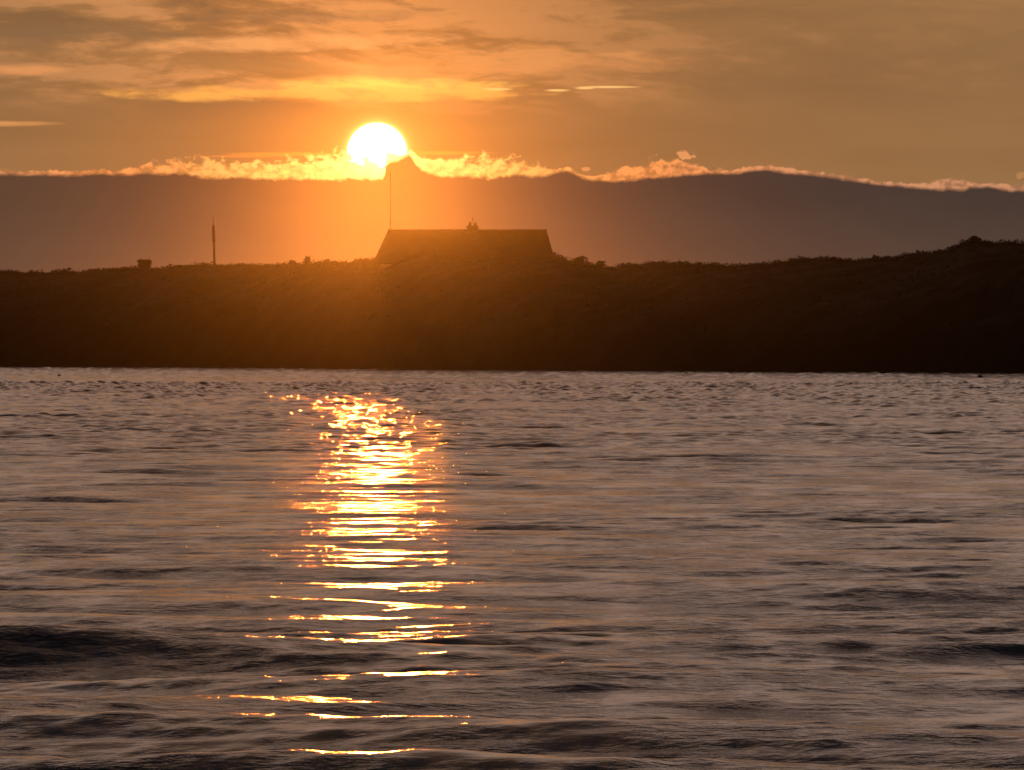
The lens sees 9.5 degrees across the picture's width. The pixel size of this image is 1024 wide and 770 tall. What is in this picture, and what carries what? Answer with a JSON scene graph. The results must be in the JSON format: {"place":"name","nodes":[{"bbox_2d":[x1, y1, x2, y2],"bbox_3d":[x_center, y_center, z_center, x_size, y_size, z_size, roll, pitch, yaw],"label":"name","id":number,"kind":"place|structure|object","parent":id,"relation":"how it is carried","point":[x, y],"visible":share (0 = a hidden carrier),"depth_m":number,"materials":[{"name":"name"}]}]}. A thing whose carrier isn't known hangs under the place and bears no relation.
{"place":"outdoors","nodes":[
{"label":"outdoors","id":0,"kind":"place"},
{"bbox_2d":[0,366,1023,769],"bbox_3d":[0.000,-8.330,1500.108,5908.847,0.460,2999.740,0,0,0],"label":"water","id":1,"kind":"structure","parent":0,"point":[282,568],"depth_m":58.98,"materials":[{"name":"black liquid"}]},
{"bbox_2d":[0,240,1023,372],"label":"headland","id":2,"kind":"structure","parent":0,"point":[614,345],"depth_m":483.10,"materials":[{"name":"brown plant"}]},
{"bbox_2d":[137,259,151,267],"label":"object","id":3,"kind":"object","parent":2,"relation":"on","point":[145,263],"visible":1,"depth_m":561.47,"materials":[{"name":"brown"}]},
{"bbox_2d":[211,221,215,264],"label":"radio mast","id":4,"kind":"object","parent":2,"relation":"on","point":[213,235],"visible":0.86,"depth_m":558.82,"materials":[{"name":"metal"}]},
{"bbox_2d":[303,256,310,263],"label":"bush","id":5,"kind":"object","parent":2,"relation":"on","point":[307,258],"visible":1,"depth_m":542.44,"materials":[{"name":"orange plant"}]},
{"bbox_2d":[390,171,390,228],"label":"flagpole","id":6,"kind":"object","parent":2,"relation":"on","point":[390,199],"visible":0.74,"depth_m":530.93,"materials":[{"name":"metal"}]},
{"bbox_2d":[373,216,552,268],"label":"house","id":7,"kind":"structure","parent":2,"relation":"on","point":[399,245],"depth_m":523.59,"materials":[{"name":"stone"}]},
{"bbox_2d":[0,236,1023,358],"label":"scrub","id":8,"kind":"object","parent":2,"relation":"on","point":[969,242],"visible":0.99,"depth_m":489.68,"materials":[{"name":"brown plant"}]},
{"bbox_2d":[574,256,588,261],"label":"bush","id":9,"kind":"object","parent":2,"relation":"on","point":[582,258],"visible":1,"depth_m":498.78,"materials":[{"name":"brown plant"}]},
{"bbox_2d":[596,260,606,265],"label":"bush","id":10,"kind":"object","parent":2,"relation":"on","point":[600,262],"visible":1,"depth_m":497.06,"materials":[{"name":"brown plant"}]},
{"bbox_2d":[0,0,1023,272],"label":"sky","id":11,"kind":"structure","parent":0,"point":[744,132],"materials":[{"name":"orange"}]}
]}

